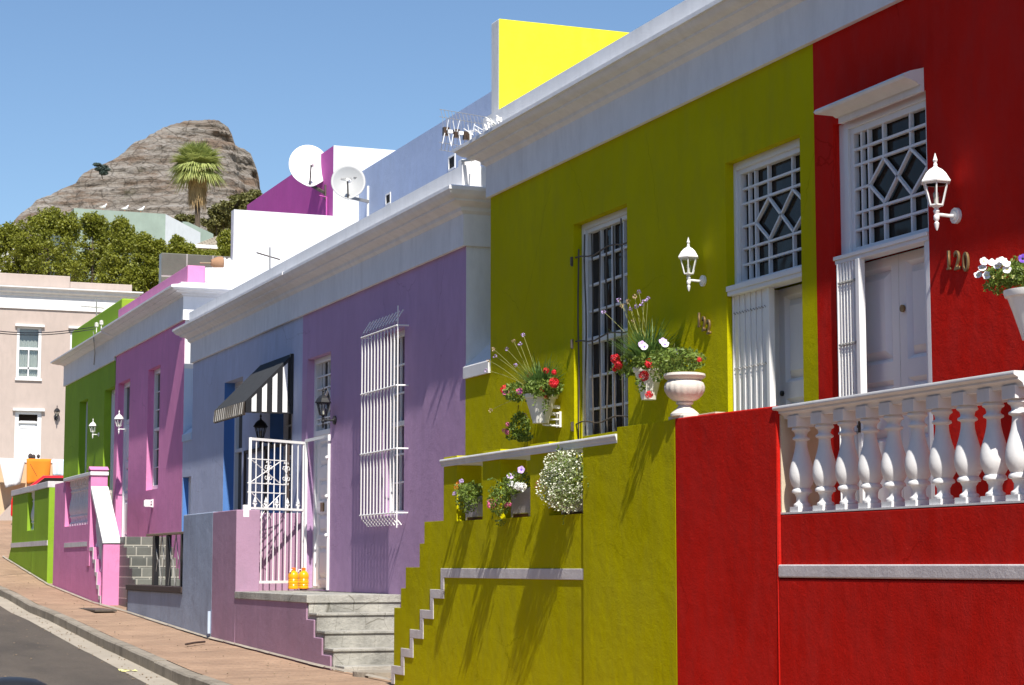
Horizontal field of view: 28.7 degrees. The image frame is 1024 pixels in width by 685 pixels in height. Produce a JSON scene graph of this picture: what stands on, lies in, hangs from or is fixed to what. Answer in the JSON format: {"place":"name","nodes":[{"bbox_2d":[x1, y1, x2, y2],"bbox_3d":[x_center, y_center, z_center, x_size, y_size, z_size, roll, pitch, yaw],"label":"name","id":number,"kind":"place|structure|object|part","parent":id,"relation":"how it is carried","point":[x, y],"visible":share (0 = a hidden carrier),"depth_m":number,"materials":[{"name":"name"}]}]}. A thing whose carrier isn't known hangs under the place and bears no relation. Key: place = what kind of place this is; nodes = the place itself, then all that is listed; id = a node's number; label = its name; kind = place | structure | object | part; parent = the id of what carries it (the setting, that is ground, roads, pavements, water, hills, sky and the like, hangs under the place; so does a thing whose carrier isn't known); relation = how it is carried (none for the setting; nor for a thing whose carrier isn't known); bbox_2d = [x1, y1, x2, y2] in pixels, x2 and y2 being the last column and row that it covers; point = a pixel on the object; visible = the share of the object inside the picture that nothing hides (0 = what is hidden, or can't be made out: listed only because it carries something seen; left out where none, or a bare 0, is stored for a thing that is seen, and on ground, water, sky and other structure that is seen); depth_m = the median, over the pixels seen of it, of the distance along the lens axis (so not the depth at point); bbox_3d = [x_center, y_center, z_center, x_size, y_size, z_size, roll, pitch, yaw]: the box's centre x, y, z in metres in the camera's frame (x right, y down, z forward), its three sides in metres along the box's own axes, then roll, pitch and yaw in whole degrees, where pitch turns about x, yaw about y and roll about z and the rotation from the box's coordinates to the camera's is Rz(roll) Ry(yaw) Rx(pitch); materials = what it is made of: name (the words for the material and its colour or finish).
{"place":"outdoors","nodes":[
{"label":"outdoors","id":0,"kind":"place"},
{"bbox_2d":[0,606,145,684],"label":"road","id":1,"kind":"structure","parent":0,"point":[58,661],"depth_m":25.30,"materials":[{"name":"grey asphalt"}]},
{"bbox_2d":[0,677,46,684],"bbox_3d":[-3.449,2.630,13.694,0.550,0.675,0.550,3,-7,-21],"label":"car","id":2,"kind":"object","parent":1,"relation":"on","point":[16,681],"visible":1,"depth_m":13.61,"materials":[{"name":"blue metal"}]},
{"bbox_2d":[0,596,177,684],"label":"gutter","id":3,"kind":"object","parent":1,"relation":"on","point":[77,640],"visible":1,"depth_m":27.54,"materials":[{"name":"concrete"}]},
{"bbox_2d":[3,574,330,684],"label":"grit","id":4,"kind":"object","parent":1,"relation":"on","point":[129,639],"visible":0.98,"depth_m":26.89,"materials":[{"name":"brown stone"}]},
{"bbox_2d":[5,120,259,273],"bbox_3d":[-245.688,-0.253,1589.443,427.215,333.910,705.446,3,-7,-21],"label":"mountain","id":5,"kind":"structure","parent":0,"point":[135,178],"depth_m":1496.81,"materials":[{"name":"grey stone"}]},
{"bbox_2d":[92,163,110,178],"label":"umbrella pine","id":6,"kind":"object","parent":5,"relation":"on","point":[103,170],"visible":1,"depth_m":1391.12,"materials":[{"name":"green plant"}]},
{"bbox_2d":[0,520,393,684],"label":"pavement","id":7,"kind":"structure","parent":0,"point":[240,665],"depth_m":26.11,"materials":[{"name":"brick"}]},
{"bbox_2d":[8,481,62,604],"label":"stoep wall","id":8,"kind":"structure","parent":7,"relation":"on","point":[32,547],"depth_m":43.29,"materials":[{"name":"paint"}]},
{"bbox_2d":[11,464,62,515],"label":"coping","id":9,"kind":"object","parent":8,"relation":"on","point":[44,478],"visible":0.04,"depth_m":55.13,"materials":[{"name":"red paint"}]},
{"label":"side window","id":10,"kind":"part","parent":9,"relation":"part of","materials":[{"name":"glass"}]},
{"bbox_2d":[53,466,119,636],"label":"stoep wall","id":11,"kind":"structure","parent":7,"relation":"on","point":[86,554],"depth_m":37.01,"materials":[{"name":"pink paint"}]},
{"bbox_2d":[80,608,116,611],"bbox_3d":[-7.025,4.517,33.816,0.360,0.032,1.800,3,-7,-21],"label":"drain cover","id":12,"kind":"object","parent":7,"relation":"on","point":[100,610],"visible":0.91,"depth_m":33.21,"materials":[{"name":"metal"}]},
{"bbox_2d":[0,586,230,684],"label":"kerb","id":13,"kind":"structure","parent":7,"relation":"on","point":[168,670],"depth_m":26.59,"materials":[{"name":"concrete"}]},
{"bbox_2d":[109,490,179,606],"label":"wall","id":14,"kind":"structure","parent":7,"relation":"on","point":[135,563],"depth_m":34.95,"materials":[{"name":"brick"}]},
{"bbox_2d":[126,512,212,674],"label":"stoep wall","id":15,"kind":"structure","parent":7,"relation":"on","point":[187,605],"depth_m":28.77,"materials":[{"name":"paint"}]},
{"bbox_2d":[146,531,182,586],"bbox_3d":[-5.233,3.323,30.642,0.100,0.819,3.361,3,-7,-21],"label":"metal railing","id":16,"kind":"object","parent":15,"relation":"on","point":[156,563],"visible":0.67,"depth_m":30.74,"materials":[{"name":"black metal"}]},
{"bbox_2d":[207,611,210,633],"bbox_3d":[-4.147,3.831,27.379,0.041,0.302,0.041,6,-9,-44],"label":"waste pipe","id":17,"kind":"object","parent":15,"relation":"attached to","point":[209,623],"visible":1,"depth_m":27.36,"materials":[{"name":"white plastic"}]},
{"bbox_2d":[185,641,205,644],"bbox_3d":[-4.125,3.910,26.029,0.037,0.038,0.603,-2,-7,15],"label":"fallen stick","id":18,"kind":"object","parent":7,"relation":"on","point":[195,642],"visible":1,"depth_m":26.04,"materials":[{"name":"brown wood"}]},
{"bbox_2d":[3,555,390,679],"bbox_3d":[-6.687,4.228,33.858,0.036,1.388,30.000,3,-7,-21],"label":"pavement edge","id":19,"kind":"object","parent":7,"relation":"on","point":[340,669],"visible":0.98,"depth_m":27.16,"materials":[{"name":"concrete"}]},
{"bbox_2d":[211,510,331,684],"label":"stoep wall","id":20,"kind":"structure","parent":7,"relation":"on","point":[283,628],"depth_m":26.29,"materials":[{"name":"pink paint"}]},
{"bbox_2d":[235,590,400,671],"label":"concrete steps","id":21,"kind":"structure","parent":7,"relation":"on","point":[354,631],"depth_m":22.75,"materials":[{"name":"grey concrete"}]},
{"bbox_2d":[288,568,298,588],"bbox_3d":[-2.930,3.162,26.811,0.143,0.287,0.142,1,-7,-12],"label":"bottle","id":22,"kind":"object","parent":21,"relation":"on","point":[293,578],"visible":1,"depth_m":26.75,"materials":[{"name":"yellow plastic"}]},
{"bbox_2d":[298,568,308,588],"bbox_3d":[-2.827,3.197,27.126,0.143,0.287,0.142,5,-8,-40],"label":"bottle","id":23,"kind":"object","parent":21,"relation":"on","point":[303,579],"visible":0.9,"depth_m":27.07,"materials":[{"name":"yellow plastic"}]},
{"bbox_2d":[303,434,330,589],"bbox_3d":[-2.626,2.277,26.720,0.072,2.035,1.160,3,-7,-21],"label":"gate frame","id":24,"kind":"object","parent":21,"relation":"on","point":[327,495],"visible":1,"depth_m":26.32,"materials":[{"name":"white paint"}]},
{"bbox_2d":[242,437,304,582],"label":"garden gate","id":25,"kind":"structure","parent":24,"relation":"attached to","point":[246,508],"depth_m":26.84,"materials":[{"name":"white metal"}]},
{"bbox_2d":[353,670,390,677],"bbox_3d":[-1.370,3.477,20.972,0.600,0.060,0.600,3,-7,-21],"label":"concrete slab","id":26,"kind":"object","parent":7,"relation":"on","point":[363,673],"visible":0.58,"depth_m":20.73,"materials":[{"name":"concrete"}]},
{"bbox_2d":[391,419,677,684],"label":"stoep wall","id":27,"kind":"structure","parent":7,"relation":"on","point":[541,595],"depth_m":15.76,"materials":[{"name":"paint"}]},
{"bbox_2d":[453,479,482,520],"bbox_3d":[-0.361,1.377,17.575,0.473,0.363,0.643,3,-7,-21],"label":"niche planter","id":28,"kind":"object","parent":27,"relation":"on","point":[472,501],"visible":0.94,"depth_m":17.45,"materials":[{"name":"green plant"}]},
{"bbox_2d":[487,466,529,526],"bbox_3d":[0.012,1.286,16.647,0.461,0.487,0.798,3,-7,-21],"label":"niche planter","id":29,"kind":"object","parent":27,"relation":"on","point":[518,495],"visible":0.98,"depth_m":16.57,"materials":[{"name":"green plant"}]},
{"bbox_2d":[534,445,588,524],"bbox_3d":[0.425,1.113,15.602,0.465,0.623,0.985,3,-7,-21],"label":"niche planter","id":30,"kind":"object","parent":27,"relation":"attached to","point":[562,487],"visible":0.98,"depth_m":15.43,"materials":[{"name":"green plant"}]},
{"bbox_2d":[675,370,1023,684],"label":"stoep wall","id":31,"kind":"structure","parent":7,"relation":"on","point":[789,572],"depth_m":11.62,"materials":[{"name":"paint"}]},
{"bbox_2d":[647,344,706,419],"bbox_3d":[1.183,0.275,14.046,0.420,0.572,0.628,-1,-7,12],"label":"stone urn","id":32,"kind":"object","parent":31,"relation":"on","point":[684,389],"visible":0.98,"depth_m":13.82,"materials":[{"name":"white stone"}]},
{"bbox_2d":[0,0,683,226],"label":"sky","id":33,"kind":"structure","parent":0,"point":[82,82],"materials":[{"name":"blue"}]},
{"bbox_2d":[699,412,722,414],"bbox_3d":[1.393,0.490,13.586,0.160,0.018,0.260,3,-7,-21],"label":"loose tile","id":34,"kind":"object","parent":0,"point":[710,413],"visible":0.17,"depth_m":13.49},
{"bbox_3d":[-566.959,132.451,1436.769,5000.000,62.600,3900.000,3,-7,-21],"label":"ground","id":35,"kind":"structure","parent":0,"visible":0},
{"bbox_2d":[0,220,37,273],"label":"leafy tree","id":36,"kind":"object","parent":35,"relation":"on","point":[12,263],"visible":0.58,"depth_m":76.89,"materials":[{"name":"green plant"}]},
{"bbox_2d":[0,459,52,519],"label":"terrace wall","id":37,"kind":"structure","parent":35,"relation":"on","point":[5,503],"depth_m":58.52,"materials":[{"name":"paint"}]},
{"bbox_2d":[0,458,25,487],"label":"towel","id":38,"kind":"object","parent":37,"relation":"hanging from","point":[12,469],"visible":1,"depth_m":58.11,"materials":[{"name":"white fabric"}]},
{"bbox_2d":[28,453,39,458],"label":"shoe rack bundle","id":39,"kind":"object","parent":37,"relation":"on","point":[31,456],"visible":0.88,"depth_m":59.47,"materials":[{"name":"wood"}]},
{"bbox_2d":[27,458,50,483],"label":"towel","id":40,"kind":"object","parent":37,"relation":"hanging from","point":[41,467],"visible":0.77,"depth_m":58.38,"materials":[{"name":"orange fabric"}]},
{"bbox_2d":[52,459,63,475],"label":"towel","id":41,"kind":"object","parent":37,"relation":"hanging from","point":[57,466],"visible":0.76,"depth_m":58.60,"materials":[{"name":"white fabric"}]},
{"bbox_2d":[7,206,89,281],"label":"leafy tree","id":42,"kind":"object","parent":35,"relation":"on","point":[43,227],"visible":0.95,"depth_m":75.22,"materials":[{"name":"green plant"}]},
{"bbox_2d":[0,273,142,459],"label":"beige house","id":43,"kind":"structure","parent":35,"relation":"on","point":[32,393],"depth_m":63.21,"materials":[{"name":"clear paint"}]},
{"bbox_2d":[16,326,41,378],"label":"window","id":44,"kind":"structure","parent":43,"relation":"in","point":[27,366],"depth_m":63.24,"materials":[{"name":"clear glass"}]},
{"bbox_2d":[54,406,59,420],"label":"wall lantern","id":45,"kind":"object","parent":43,"relation":"attached to","point":[56,410],"depth_m":63.06,"materials":[{"name":"black metal"}]},
{"bbox_2d":[70,329,73,349],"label":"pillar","id":46,"kind":"structure","parent":43,"relation":"in","point":[70,329],"depth_m":63.70,"materials":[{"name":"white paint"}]},
{"bbox_2d":[50,298,134,504],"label":"lime green house","id":47,"kind":"structure","parent":35,"relation":"on","point":[89,391],"depth_m":43.85,"materials":[{"name":"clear paint"}]},
{"bbox_2d":[85,402,87,472],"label":"window","id":48,"kind":"structure","parent":47,"relation":"in","point":[86,402],"depth_m":45.15,"materials":[{"name":"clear glass"}]},
{"bbox_2d":[81,298,104,315],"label":"tv antenna","id":49,"kind":"object","parent":47,"relation":"attached to","point":[85,306],"visible":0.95,"depth_m":44.52,"materials":[{"name":"grey metal"}]},
{"bbox_2d":[89,419,98,438],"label":"wall lantern","id":50,"kind":"object","parent":47,"relation":"attached to","point":[92,424],"depth_m":42.66,"materials":[{"name":"white paint"}]},
{"bbox_2d":[93,332,94,364],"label":"drop cable","id":51,"kind":"object","parent":47,"relation":"attached to","point":[94,349],"visible":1,"depth_m":42.81,"materials":[{"name":"grey metal"}]},
{"bbox_2d":[94,320,103,331],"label":"cable insulators","id":52,"kind":"object","parent":47,"relation":"attached to","point":[101,322],"visible":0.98,"depth_m":42.10,"materials":[{"name":"white ceramic"}]},
{"bbox_2d":[0,329,93,334],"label":"overhead cable","id":53,"kind":"object","parent":52,"relation":"attached to","point":[47,334],"visible":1,"depth_m":41.19,"materials":[{"name":"black rubber"}]},
{"bbox_2d":[0,326,94,332],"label":"overhead cable","id":54,"kind":"object","parent":52,"relation":"attached to","point":[45,332],"visible":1,"depth_m":41.05,"materials":[{"name":"black rubber"}]},
{"bbox_2d":[69,211,115,282],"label":"leafy tree","id":55,"kind":"object","parent":35,"relation":"on","point":[96,227],"visible":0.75,"depth_m":78.98,"materials":[{"name":"green plant"}]},
{"bbox_2d":[94,215,137,283],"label":"leafy tree","id":56,"kind":"object","parent":35,"relation":"on","point":[122,231],"visible":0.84,"depth_m":74.12,"materials":[{"name":"green plant"}]},
{"bbox_2d":[46,208,212,294],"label":"sage building","id":57,"kind":"structure","parent":35,"relation":"on","point":[164,227],"depth_m":101.66,"materials":[{"name":"paint"}]},
{"bbox_2d":[117,231,168,295],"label":"leafy tree","id":58,"kind":"object","parent":35,"relation":"on","point":[139,274],"visible":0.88,"depth_m":72.53,"materials":[{"name":"green plant"}]},
{"bbox_2d":[165,234,186,253],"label":"young tree","id":59,"kind":"object","parent":35,"relation":"on","point":[176,243],"visible":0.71,"depth_m":89.37,"materials":[{"name":"green plant"}]},
{"bbox_2d":[174,213,194,223],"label":"scrub tree","id":60,"kind":"object","parent":35,"relation":"on","point":[183,217],"visible":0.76,"depth_m":180.28,"materials":[{"name":"green plant"}]},
{"bbox_2d":[181,241,203,254],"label":"young tree","id":61,"kind":"object","parent":35,"relation":"on","point":[192,249],"visible":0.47,"depth_m":89.49,"materials":[{"name":"green plant"}]},
{"bbox_2d":[165,139,227,226],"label":"fan palm","id":62,"kind":"object","parent":35,"relation":"on","point":[192,164],"visible":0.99,"depth_m":132.94,"materials":[{"name":"green plant"}]},
{"bbox_2d":[195,232,230,250],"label":"shingle house","id":63,"kind":"structure","parent":35,"relation":"on","point":[208,244],"depth_m":97.34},
{"bbox_2d":[199,228,230,256],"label":"young tree","id":64,"kind":"object","parent":35,"relation":"on","point":[223,240],"visible":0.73,"depth_m":88.26,"materials":[{"name":"green plant"}]},
{"bbox_2d":[200,203,230,234],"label":"scrub tree","id":65,"kind":"object","parent":35,"relation":"on","point":[217,220],"visible":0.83,"depth_m":173.08,"materials":[{"name":"green plant"}]},
{"bbox_2d":[208,222,230,236],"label":"scrub tree","id":66,"kind":"object","parent":35,"relation":"on","point":[218,233],"visible":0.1,"depth_m":177.34,"materials":[{"name":"green plant"}]},
{"bbox_2d":[217,189,262,213],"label":"scrub tree","id":67,"kind":"object","parent":35,"relation":"on","point":[242,201],"visible":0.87,"depth_m":169.68,"materials":[{"name":"green plant"}]},
{"bbox_2d":[101,145,395,578],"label":"pink house","id":68,"kind":"structure","parent":35,"relation":"on","point":[286,218],"depth_m":36.60,"materials":[{"name":"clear paint"}]},
{"bbox_2d":[114,410,126,433],"bbox_3d":[-7.794,1.581,39.790,0.249,0.480,0.173,3,-7,-21],"label":"wall lantern","id":69,"kind":"object","parent":68,"relation":"attached to","point":[120,418],"depth_m":39.76,"materials":[{"name":"white paint"}]},
{"bbox_2d":[143,499,152,506],"bbox_3d":[-6.732,2.976,37.023,0.168,0.150,0.097,3,-7,-21],"label":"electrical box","id":70,"kind":"object","parent":68,"relation":"attached to","point":[147,503],"depth_m":36.99,"materials":[{"name":"white paint"}]},
{"bbox_2d":[152,368,159,488],"bbox_3d":[-6.555,1.605,37.386,0.080,2.290,1.126,3,-7,-21],"label":"window","id":71,"kind":"structure","parent":68,"relation":"in","point":[156,372],"depth_m":37.79,"materials":[{"name":"white glass"}]},
{"bbox_2d":[200,257,223,267],"bbox_3d":[-5.331,-1.417,35.476,0.421,0.234,0.240,3,-7,-21],"label":"clay pot","id":72,"kind":"object","parent":68,"relation":"on","point":[216,262],"visible":1,"depth_m":35.43,"materials":[{"name":"ceramic"}]},
{"bbox_2d":[227,258,231,267],"bbox_3d":[-5.038,-1.399,35.589,0.127,0.210,0.128,-3,-7,23],"label":"plastic jug","id":73,"kind":"object","parent":68,"relation":"on","point":[229,262],"visible":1,"depth_m":35.54,"materials":[{"name":"white paint"}]},
{"bbox_2d":[289,145,323,186],"bbox_3d":[-3.758,-3.268,37.038,0.554,0.833,0.568,-4,-7,31],"label":"satellite dish","id":74,"kind":"object","parent":68,"relation":"attached to","point":[304,164],"visible":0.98,"depth_m":37.09,"materials":[{"name":"white metal"}]},
{"bbox_2d":[312,185,326,214],"bbox_3d":[-3.607,-2.742,36.940,0.126,1.013,0.706,5,-8,-38],"label":"dish bracket","id":75,"kind":"object","parent":68,"relation":"attached to","point":[320,190],"visible":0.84,"depth_m":36.78,"materials":[{"name":"grey metal"}]},
{"bbox_2d":[172,91,491,531],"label":"blue house","id":76,"kind":"structure","parent":35,"relation":"on","point":[237,336],"depth_m":31.92,"materials":[{"name":"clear paint"}]},
{"bbox_2d":[233,381,242,509],"bbox_3d":[-4.192,2.219,31.420,0.080,3.278,1.223,3,-7,-21],"label":"window","id":77,"kind":"structure","parent":76,"relation":"in","point":[238,420],"depth_m":31.92,"materials":[{"name":"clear glass"}]},
{"bbox_2d":[213,354,293,422],"bbox_3d":[-3.754,0.673,28.898,0.723,0.890,1.856,3,-7,-21],"label":"awning","id":78,"kind":"object","parent":76,"relation":"attached to","point":[266,387],"visible":1,"depth_m":28.16,"materials":[{"name":"black fabric"}]},
{"bbox_2d":[253,414,271,448],"bbox_3d":[-3.638,1.292,29.146,0.274,0.528,0.190,3,-7,-21],"label":"wall lantern","id":79,"kind":"object","parent":76,"relation":"attached to","point":[260,423],"depth_m":29.10,"materials":[{"name":"black metal"}]},
{"bbox_2d":[256,247,279,268],"bbox_3d":[-4.070,-1.296,33.349,0.417,0.593,0.306,3,-7,-21],"label":"tv antenna","id":80,"kind":"object","parent":76,"relation":"attached to","point":[269,256],"visible":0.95,"depth_m":33.36,"materials":[{"name":"grey metal"}]},
{"bbox_2d":[282,414,291,512],"bbox_3d":[-3.096,1.636,28.761,0.080,1.960,1.241,3,-7,-21],"label":"window","id":81,"kind":"structure","parent":76,"relation":"in","point":[287,418],"depth_m":29.24,"materials":[{"name":"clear glass"}]},
{"bbox_2d":[350,186,368,215],"bbox_3d":[-2.761,-2.192,35.508,0.098,1.280,0.639,-4,-8,33],"label":"dish bracket","id":82,"kind":"object","parent":76,"relation":"attached to","point":[361,200],"visible":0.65,"depth_m":35.74,"materials":[{"name":"white metal"}]},
{"bbox_2d":[331,165,365,199],"bbox_3d":[-2.884,-2.822,35.198,0.453,0.661,0.461,-5,-8,40],"label":"satellite dish","id":83,"kind":"object","parent":82,"relation":"attached to","point":[348,182],"visible":1,"depth_m":35.25,"materials":[{"name":"white metal"}]},
{"bbox_2d":[283,159,490,607],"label":"purple house","id":84,"kind":"structure","parent":35,"relation":"on","point":[395,304],"depth_m":24.03,"materials":[{"name":"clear paint"}]},
{"bbox_2d":[315,387,336,427],"bbox_3d":[-2.439,0.853,26.120,0.279,0.538,0.194,3,-7,-21],"label":"wall lantern","id":85,"kind":"object","parent":84,"relation":"attached to","point":[323,399],"depth_m":26.08,"materials":[{"name":"black metal"}]},
{"bbox_2d":[389,330,404,515],"bbox_3d":[-1.293,0.960,23.946,0.080,2.219,0.861,3,-7,-21],"label":"window","id":86,"kind":"structure","parent":84,"relation":"in","point":[401,333],"depth_m":24.19,"materials":[{"name":"white glass"}]},
{"bbox_2d":[439,109,484,151],"bbox_3d":[-0.541,-2.485,24.404,0.820,0.802,0.478,3,-7,-21],"label":"tv antenna","id":87,"kind":"object","parent":84,"relation":"attached to","point":[456,133],"visible":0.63,"depth_m":24.25,"materials":[{"name":"white paint"}]},
{"bbox_2d":[453,0,818,498],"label":"olive house","id":88,"kind":"structure","parent":35,"relation":"on","point":[623,166],"depth_m":17.37,"materials":[{"name":"yellow paint"}]},
{"bbox_2d":[463,115,501,134],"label":"bird spikes","id":89,"kind":"object","parent":88,"relation":"on","point":[497,120],"visible":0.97,"depth_m":20.34,"materials":[{"name":"white plastic"}]},
{"bbox_2d":[485,333,566,423],"bbox_3d":[0.116,0.359,19.500,0.754,0.916,2.087,3,-7,-21],"label":"wall basket","id":90,"kind":"object","parent":88,"relation":"attached to","point":[539,395],"depth_m":18.97,"materials":[{"name":"green plastic"}]},
{"bbox_2d":[502,405,533,441],"bbox_3d":[0.056,0.814,19.796,0.218,0.377,0.495,3,-7,-21],"label":"trailing plant","id":91,"kind":"object","parent":90,"relation":"hanging from","point":[519,435],"visible":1,"depth_m":19.69,"materials":[{"name":"green plant"}]},
{"bbox_2d":[542,411,560,427],"bbox_3d":[0.377,0.733,19.078,0.164,0.150,0.097,3,-7,-21],"label":"wall bracket","id":92,"kind":"object","parent":88,"relation":"attached to","point":[556,419],"depth_m":19.06,"materials":[{"name":"white metal"}]},
{"bbox_2d":[575,207,627,484],"bbox_3d":[0.893,0.050,18.336,0.173,2.478,1.233,3,-7,-21],"label":"window","id":93,"kind":"structure","parent":88,"relation":"in","point":[604,239],"depth_m":18.54,"materials":[{"name":"clear glass"}]},
{"bbox_2d":[601,289,683,399],"bbox_3d":[1.083,0.026,16.930,0.833,0.985,1.634,5,-8,-35],"label":"wall basket","id":94,"kind":"object","parent":88,"relation":"attached to","point":[648,377],"depth_m":16.74,"materials":[{"name":"green plastic"}]},
{"bbox_2d":[678,237,705,290],"bbox_3d":[1.464,-0.639,16.358,0.232,0.446,0.161,3,-7,-21],"label":"wall lantern","id":95,"kind":"object","parent":88,"relation":"attached to","point":[688,254],"depth_m":16.32,"materials":[{"name":"white paint"}]},
{"bbox_2d":[697,313,710,334],"bbox_3d":[1.569,-0.157,16.325,0.016,0.195,0.221,3,-7,-21],"label":"house number","id":96,"kind":"object","parent":88,"relation":"attached to","point":[705,322],"visible":1,"depth_m":16.31,"materials":[{"name":"gold metal"}]},
{"bbox_2d":[807,0,1023,504],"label":"red house","id":97,"kind":"structure","parent":35,"relation":"on","point":[904,91],"depth_m":13.65,"materials":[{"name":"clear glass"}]},
{"bbox_2d":[921,154,961,230],"bbox_3d":[2.776,-0.978,12.992,0.264,0.509,0.184,3,-7,-21],"label":"wall lantern","id":98,"kind":"object","parent":97,"relation":"attached to","point":[935,176],"depth_m":12.95,"materials":[{"name":"white paint"}]},
{"bbox_2d":[946,251,969,271],"bbox_3d":[2.893,-0.529,12.977,0.016,0.164,0.244,3,-7,-21],"label":"house number","id":99,"kind":"object","parent":97,"relation":"attached to","point":[966,265],"visible":1,"depth_m":12.96,"materials":[{"name":"gold metal"}]},
{"bbox_2d":[974,254,1023,340],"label":"wall basket","id":100,"kind":"object","parent":97,"relation":"attached to","point":[1012,271],"depth_m":11.87,"materials":[{"name":"beige plastic"}]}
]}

